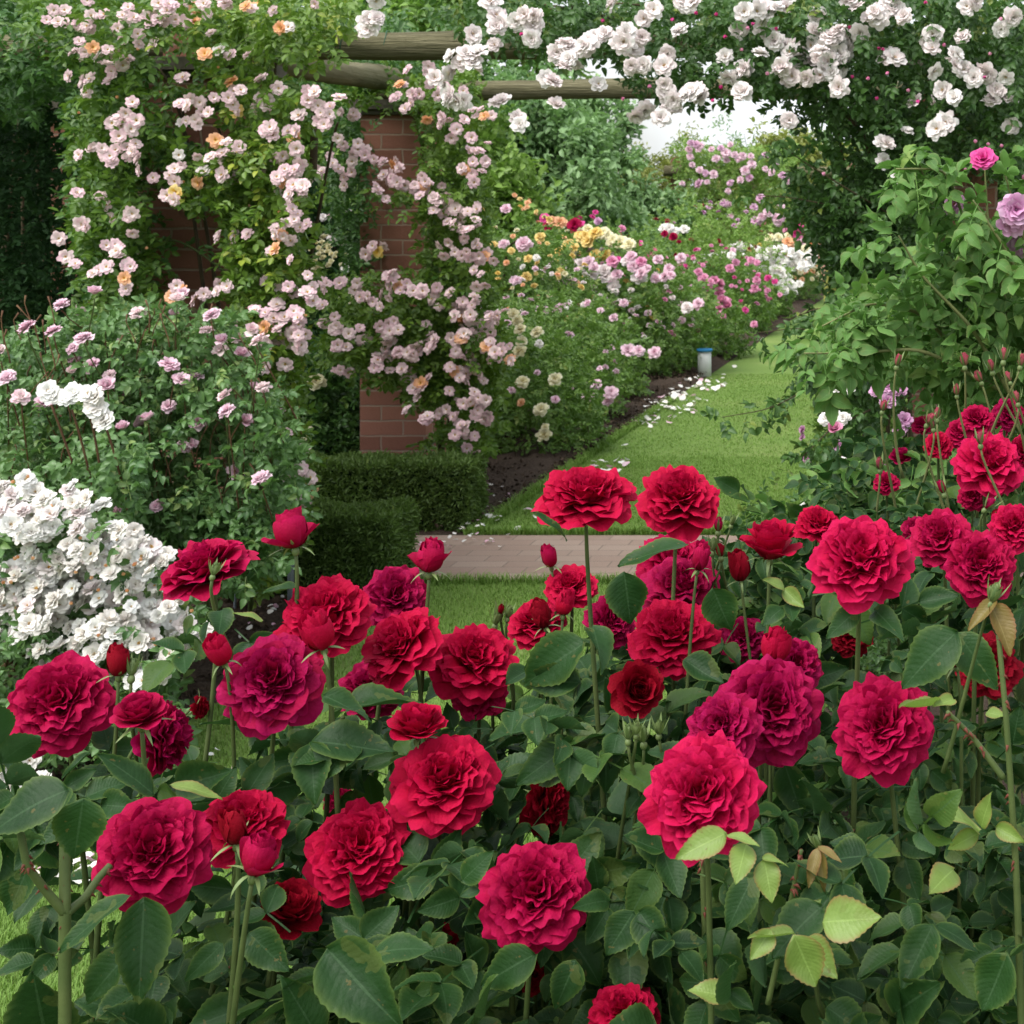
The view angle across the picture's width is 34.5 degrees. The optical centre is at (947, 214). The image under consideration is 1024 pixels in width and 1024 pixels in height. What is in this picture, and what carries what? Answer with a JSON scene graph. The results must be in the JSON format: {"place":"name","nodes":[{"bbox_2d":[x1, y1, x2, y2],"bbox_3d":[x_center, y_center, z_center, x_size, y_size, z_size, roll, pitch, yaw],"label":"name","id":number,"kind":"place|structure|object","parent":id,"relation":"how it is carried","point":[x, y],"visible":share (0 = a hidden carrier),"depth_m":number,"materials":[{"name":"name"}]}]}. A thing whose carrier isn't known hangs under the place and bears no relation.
{"place":"outdoors","nodes":[
{"label":"outdoors","id":0,"kind":"place"},
{"bbox_2d":[0,221,1017,1023],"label":"lawn","id":1,"kind":"structure","parent":0,"point":[748,365],"depth_m":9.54,"materials":[{"name":"green plant"}]},
{"bbox_2d":[0,7,50,414],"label":"evergreen tree","id":2,"kind":"object","parent":1,"relation":"on","point":[11,241],"depth_m":10.34,"materials":[{"name":"green plant"}]},
{"bbox_2d":[78,851,91,861],"bbox_3d":[-1.919,1.428,3.418,0.029,0.005,0.024,-21,32,-23],"label":"fallen petal","id":3,"kind":"object","parent":1,"relation":"on","point":[88,853],"visible":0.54,"depth_m":3.42,"materials":[{"name":"white plant"}]},
{"bbox_2d":[46,101,141,463],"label":"brick pillar","id":4,"kind":"structure","parent":1,"relation":"on","point":[56,132],"depth_m":7.95,"materials":[{"name":"brick"}]},
{"bbox_2d":[5,592,287,781],"bbox_3d":[-4.835,1.418,4.805,5.330,0.111,2.510,0,0,0],"label":"soil bed","id":5,"kind":"object","parent":1,"relation":"on","point":[205,669],"visible":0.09,"depth_m":4.84,"materials":[{"name":"brown soil"}]},
{"bbox_2d":[0,379,213,791],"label":"rose bush","id":6,"kind":"object","parent":5,"relation":"on","point":[76,578],"visible":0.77,"depth_m":3.91,"materials":[{"name":"white plant"}]},
{"bbox_2d":[0,285,323,621],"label":"rose bush","id":7,"kind":"object","parent":5,"relation":"on","point":[177,382],"visible":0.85,"depth_m":4.60,"materials":[{"name":"green plant"}]},
{"bbox_2d":[5,0,364,609],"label":"climbing rose","id":8,"kind":"object","parent":5,"relation":"on","point":[266,170],"visible":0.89,"depth_m":5.18,"materials":[{"name":"green plant"}]},
{"bbox_2d":[233,588,237,607],"bbox_3d":[-2.550,1.397,5.497,0.044,0.207,0.017,0,0,-6],"label":"plant label","id":9,"kind":"object","parent":5,"relation":"in","point":[235,602],"visible":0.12,"depth_m":5.50,"materials":[{"name":"grey plastic"}]},
{"bbox_2d":[287,550,293,600],"bbox_3d":[-2.402,1.319,5.620,0.026,0.361,0.027,0,0,0],"label":"metal stake","id":10,"kind":"object","parent":5,"relation":"in","point":[290,576],"visible":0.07,"depth_m":5.61,"materials":[{"name":"metal"}]},
{"bbox_2d":[243,494,423,599],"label":"clipped hedge","id":11,"kind":"object","parent":5,"relation":"on","point":[357,543],"visible":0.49,"depth_m":5.74,"materials":[{"name":"green plant"}]},
{"bbox_2d":[36,367,706,780],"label":"bark mulch","id":12,"kind":"object","parent":5,"relation":"on","point":[496,485],"visible":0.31,"depth_m":8.12,"materials":[{"name":"brown wood"}]},
{"bbox_2d":[0,0,359,341],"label":"evergreen tree","id":13,"kind":"object","parent":1,"relation":"on","point":[312,189],"depth_m":11.47,"materials":[{"name":"green plant"}]},
{"bbox_2d":[142,31,286,598],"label":"brick pillar","id":14,"kind":"structure","parent":1,"relation":"on","point":[184,265],"depth_m":5.80,"materials":[{"name":"brick"}]},
{"bbox_2d":[274,60,409,89],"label":"log beam","id":15,"kind":"structure","parent":14,"relation":"on","point":[365,75],"depth_m":7.29,"materials":[{"name":"brown wood"}]},
{"bbox_2d":[0,30,1002,60],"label":"log beam","id":16,"kind":"structure","parent":14,"relation":"on","point":[407,46],"depth_m":5.90,"materials":[{"name":"brown wood"}]},
{"bbox_2d":[0,0,547,443],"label":"climbing plant","id":17,"kind":"object","parent":1,"relation":"on","point":[29,91],"visible":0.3,"depth_m":7.03,"materials":[{"name":"green plant"}]},
{"bbox_2d":[105,448,493,532],"bbox_3d":[-3.040,1.279,7.125,1.808,0.386,0.362,0,0,0],"label":"clipped hedge","id":18,"kind":"object","parent":1,"relation":"on","point":[447,489],"visible":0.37,"depth_m":7.00,"materials":[{"name":"green plant"}]},
{"bbox_2d":[300,311,359,450],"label":"rose bush","id":19,"kind":"object","parent":1,"relation":"on","point":[314,332],"visible":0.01,"depth_m":8.66,"materials":[{"name":"green plant"}]},
{"bbox_2d":[288,0,417,273],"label":"broad tree","id":20,"kind":"object","parent":1,"relation":"on","point":[320,150],"visible":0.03,"depth_m":16.25,"materials":[{"name":"green plant"}]},
{"bbox_2d":[1,270,823,534],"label":"soil border","id":21,"kind":"object","parent":1,"relation":"on","point":[547,459],"visible":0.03,"depth_m":9.08,"materials":[{"name":"brown soil"}]},
{"bbox_2d":[291,331,359,455],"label":"rose bush","id":22,"kind":"object","parent":21,"relation":"on","point":[344,421],"visible":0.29,"depth_m":8.10,"materials":[{"name":"green plant"}]},
{"bbox_2d":[298,213,359,405],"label":"rose bush","id":23,"kind":"object","parent":21,"relation":"on","point":[323,216],"visible":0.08,"depth_m":10.85,"materials":[{"name":"green plant"}]},
{"bbox_2d":[308,143,359,315],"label":"rose bush","id":24,"kind":"object","parent":21,"relation":"on","point":[321,161],"depth_m":13.26,"materials":[{"name":"green plant"}]},
{"bbox_2d":[349,100,446,455],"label":"brick pillar","id":25,"kind":"structure","parent":21,"relation":"on","point":[384,423],"depth_m":7.95,"materials":[{"name":"brick"}]},
{"bbox_2d":[376,77,902,100],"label":"log beam","id":26,"kind":"structure","parent":25,"relation":"on","point":[533,89],"depth_m":8.05,"materials":[{"name":"brown wood"}]},
{"bbox_2d":[307,60,525,468],"bbox_3d":[-2.699,0.318,7.708,1.364,2.266,1.288,0,0,0],"label":"climbing rose","id":27,"kind":"object","parent":21,"relation":"on","point":[420,361],"visible":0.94,"depth_m":7.29,"materials":[{"name":"pink plant"}]},
{"bbox_2d":[447,293,612,455],"bbox_3d":[-2.604,0.960,9.294,1.123,0.986,1.145,0,0,0],"label":"rose bush","id":28,"kind":"object","parent":21,"relation":"on","point":[547,424],"visible":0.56,"depth_m":9.12,"materials":[{"name":"green plant"}]},
{"bbox_2d":[458,193,611,367],"bbox_3d":[-3.571,0.631,12.609,1.547,1.686,1.744,0,0,37],"label":"rose bush","id":29,"kind":"object","parent":21,"relation":"on","point":[522,244],"visible":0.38,"depth_m":12.45,"materials":[{"name":"green plant"}]},
{"bbox_2d":[449,221,622,290],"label":"rose bush","id":30,"kind":"object","parent":21,"relation":"on","point":[543,230],"visible":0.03,"depth_m":16.23,"materials":[{"name":"green plant"}]},
{"bbox_2d":[488,264,654,402],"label":"rose bush","id":31,"kind":"object","parent":21,"relation":"on","point":[617,319],"visible":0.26,"depth_m":11.92,"materials":[{"name":"green plant"}]},
{"bbox_2d":[483,285,660,425],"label":"rose bush","id":32,"kind":"object","parent":21,"relation":"on","point":[616,379],"visible":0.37,"depth_m":10.52,"materials":[{"name":"green plant"}]},
{"bbox_2d":[497,210,677,292],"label":"rose bush","id":33,"kind":"object","parent":21,"relation":"on","point":[574,224],"visible":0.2,"depth_m":15.62,"materials":[{"name":"green plant"}]},
{"bbox_2d":[508,216,695,363],"bbox_3d":[-3.230,0.742,14.502,1.721,1.472,1.888,0,0,38],"label":"rose bush","id":34,"kind":"object","parent":21,"relation":"on","point":[589,234],"visible":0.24,"depth_m":13.92,"materials":[{"name":"green plant"}]},
{"bbox_2d":[526,236,727,378],"bbox_3d":[-3.035,0.833,13.976,2.082,1.295,2.088,0,0,0],"label":"rose bush","id":35,"kind":"object","parent":21,"relation":"on","point":[639,267],"visible":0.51,"depth_m":13.59,"materials":[{"name":"green plant"}]},
{"bbox_2d":[618,256,757,359],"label":"rose bush","id":36,"kind":"object","parent":21,"relation":"on","point":[724,337],"visible":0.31,"depth_m":15.40,"materials":[{"name":"green plant"}]},
{"bbox_2d":[696,348,712,376],"bbox_3d":[-2.180,1.340,13.800,0.144,0.280,0.144,0,0,0],"label":"pipe post","id":37,"kind":"object","parent":21,"relation":"on","point":[704,362],"visible":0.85,"depth_m":13.75,"materials":[{"name":"white plastic"}]},
{"bbox_2d":[619,191,794,323],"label":"rose bush","id":38,"kind":"object","parent":21,"relation":"on","point":[668,226],"visible":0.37,"depth_m":19.66,"materials":[{"name":"green plant"}]},
{"bbox_2d":[660,200,776,288],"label":"rose bush","id":39,"kind":"object","parent":21,"relation":"on","point":[751,228],"visible":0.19,"depth_m":23.39,"materials":[{"name":"green plant"}]},
{"bbox_2d":[674,244,782,333],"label":"rose bush","id":40,"kind":"object","parent":21,"relation":"on","point":[729,273],"visible":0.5,"depth_m":18.31,"materials":[{"name":"green plant"}]},
{"bbox_2d":[666,134,803,297],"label":"climbing rose","id":41,"kind":"object","parent":21,"relation":"on","point":[741,157],"visible":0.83,"depth_m":24.27,"materials":[{"name":"green plant"}]},
{"bbox_2d":[693,241,817,318],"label":"rose bush","id":42,"kind":"object","parent":21,"relation":"on","point":[798,262],"visible":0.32,"depth_m":20.43,"materials":[{"name":"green plant"}]},
{"bbox_2d":[717,230,824,301],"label":"rose bush","id":43,"kind":"object","parent":21,"relation":"on","point":[787,240],"visible":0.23,"depth_m":25.04,"materials":[{"name":"green plant"}]},
{"bbox_2d":[756,222,824,292],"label":"rose bush","id":44,"kind":"object","parent":21,"relation":"on","point":[794,234],"visible":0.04,"depth_m":28.00,"materials":[{"name":"green plant"}]},
{"bbox_2d":[323,0,595,80],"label":"broad tree","id":45,"kind":"object","parent":1,"relation":"on","point":[414,6],"visible":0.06,"depth_m":25.57,"materials":[{"name":"green plant"}]},
{"bbox_2d":[352,65,571,271],"bbox_3d":[-5.947,-0.203,17.847,2.682,3.428,3.016,0,0,-41],"label":"broad tree","id":46,"kind":"object","parent":1,"relation":"on","point":[517,174],"visible":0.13,"depth_m":17.63,"materials":[{"name":"green plant"}]},
{"bbox_2d":[473,59,690,275],"bbox_3d":[-5.416,-0.417,21.009,3.810,3.895,3.702,0,0,0],"label":"willow tree","id":47,"kind":"object","parent":1,"relation":"on","point":[570,149],"visible":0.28,"depth_m":20.18,"materials":[{"name":"green plant"}]},
{"bbox_2d":[565,73,712,269],"bbox_3d":[-5.367,-0.357,24.032,3.145,3.728,2.919,0,0,38],"label":"willow tree","id":48,"kind":"object","parent":1,"relation":"on","point":[668,198],"visible":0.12,"depth_m":23.58,"materials":[{"name":"green plant"}]},
{"bbox_2d":[671,393,677,398],"bbox_3d":[-2.114,1.401,11.895,0.053,0.054,0.008,-9,-38,0],"label":"fallen petal","id":49,"kind":"object","parent":1,"relation":"on","point":[673,395],"visible":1,"depth_m":11.90,"materials":[{"name":"white plant"}]},
{"bbox_2d":[617,120,742,256],"bbox_3d":[-4.742,-0.035,26.143,2.871,3.120,2.542,0,0,18],"label":"rounded tree","id":50,"kind":"object","parent":1,"relation":"on","point":[663,160],"visible":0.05,"depth_m":25.86,"materials":[{"name":"green plant"}]},
{"bbox_2d":[697,111,789,222],"bbox_3d":[-3.962,-0.246,29.852,2.464,3.515,2.140,0,0,39],"label":"wispy tree","id":51,"kind":"object","parent":1,"relation":"on","point":[732,135],"visible":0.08,"depth_m":29.25,"materials":[{"name":"green plant"}]},
{"bbox_2d":[664,157,851,256],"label":"log beam","id":52,"kind":"structure","parent":1,"relation":"on","point":[668,171],"depth_m":24.93,"materials":[{"name":"wood"}]},
{"bbox_2d":[703,116,841,243],"bbox_3d":[-3.718,-0.406,36.405,3.925,3.820,3.945,0,0,19],"label":"rounded tree","id":53,"kind":"object","parent":1,"relation":"on","point":[815,156],"visible":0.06,"depth_m":35.16,"materials":[{"name":"green plant"}]},
{"bbox_2d":[774,128,862,251],"bbox_3d":[-2.436,-0.372,38.088,4.600,3.781,4.765,0,0,0],"label":"broad tree","id":54,"kind":"object","parent":1,"relation":"on","point":[845,154],"visible":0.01,"depth_m":37.45,"materials":[{"name":"green plant"}]},
{"bbox_2d":[772,0,1023,266],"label":"broad tree","id":55,"kind":"object","parent":1,"relation":"on","point":[797,246],"visible":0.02,"depth_m":11.77,"materials":[{"name":"green plant"}]},
{"bbox_2d":[821,600,1023,822],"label":"soil bed","id":56,"kind":"object","parent":1,"relation":"on","point":[934,711],"visible":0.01,"depth_m":4.35,"materials":[{"name":"brown soil"}]},
{"bbox_2d":[354,0,1023,470],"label":"climbing rose","id":57,"kind":"object","parent":56,"relation":"on","point":[840,60],"visible":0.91,"depth_m":4.83,"materials":[{"name":"white plant"}]},
{"bbox_2d":[725,448,908,823],"bbox_3d":[-0.331,1.017,3.742,0.624,0.874,0.759,0,0,0],"label":"shrub","id":58,"kind":"object","parent":56,"relation":"on","point":[875,648],"visible":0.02,"depth_m":3.79,"materials":[{"name":"green plant"}]},
{"bbox_2d":[800,384,913,673],"bbox_3d":[-0.271,0.913,4.371,0.658,1.079,1.874,0,0,0],"label":"rose bush","id":59,"kind":"object","parent":56,"relation":"on","point":[906,419],"visible":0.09,"depth_m":3.53,"materials":[{"name":"green plant"}]},
{"bbox_2d":[749,139,1023,802],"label":"rose bush","id":60,"kind":"object","parent":56,"relation":"on","point":[969,299],"visible":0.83,"depth_m":2.44,"materials":[{"name":"green plant"}]},
{"bbox_2d":[901,56,997,436],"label":"brick pillar","id":61,"kind":"structure","parent":56,"relation":"on","point":[992,194],"depth_m":5.80,"materials":[{"name":"brick"}]},
{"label":"soil border","id":62,"kind":"structure","parent":1,"relation":"on","visible":0},
{"bbox_2d":[799,394,906,497],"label":"rose bush","id":63,"kind":"object","parent":62,"relation":"on","point":[819,428],"visible":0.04,"depth_m":7.38,"materials":[{"name":"green plant"}]},
{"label":"soil bed","id":64,"kind":"structure","parent":1,"relation":"on","visible":0},
{"bbox_2d":[0,538,329,1023],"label":"rose bush","id":65,"kind":"object","parent":64,"relation":"on","point":[166,841],"visible":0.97,"depth_m":1.40,"materials":[{"name":"red plant"}]},
{"bbox_2d":[174,506,573,1023],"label":"rose bush","id":66,"kind":"object","parent":64,"relation":"on","point":[368,856],"visible":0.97,"depth_m":1.48,"materials":[{"name":"red plant"}]},
{"bbox_2d":[414,464,749,1023],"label":"rose bush","id":67,"kind":"object","parent":64,"relation":"on","point":[555,921],"visible":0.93,"depth_m":1.45,"materials":[{"name":"green plant"}]},
{"bbox_2d":[569,509,903,1023],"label":"rose bush","id":68,"kind":"object","parent":64,"relation":"on","point":[728,756],"visible":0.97,"depth_m":1.42,"materials":[{"name":"red plant"}]},
{"bbox_2d":[702,344,1023,876],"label":"rose bush","id":69,"kind":"object","parent":64,"relation":"on","point":[984,461],"visible":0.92,"depth_m":2.15,"materials":[{"name":"green plant"}]},
{"bbox_2d":[714,475,1023,1023],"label":"rose bush","id":70,"kind":"object","parent":64,"relation":"on","point":[946,909],"visible":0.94,"depth_m":1.44,"materials":[{"name":"red plant"}]},
{"bbox_2d":[301,0,1023,218],"label":"sky","id":71,"kind":"structure","parent":0,"point":[656,137],"materials":[{"name":"white"}]},
{"bbox_2d":[413,535,1023,579],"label":"brick path","id":72,"kind":"structure","parent":0,"point":[515,554],"depth_m":6.57,"materials":[{"name":"pink brick"}]}
]}

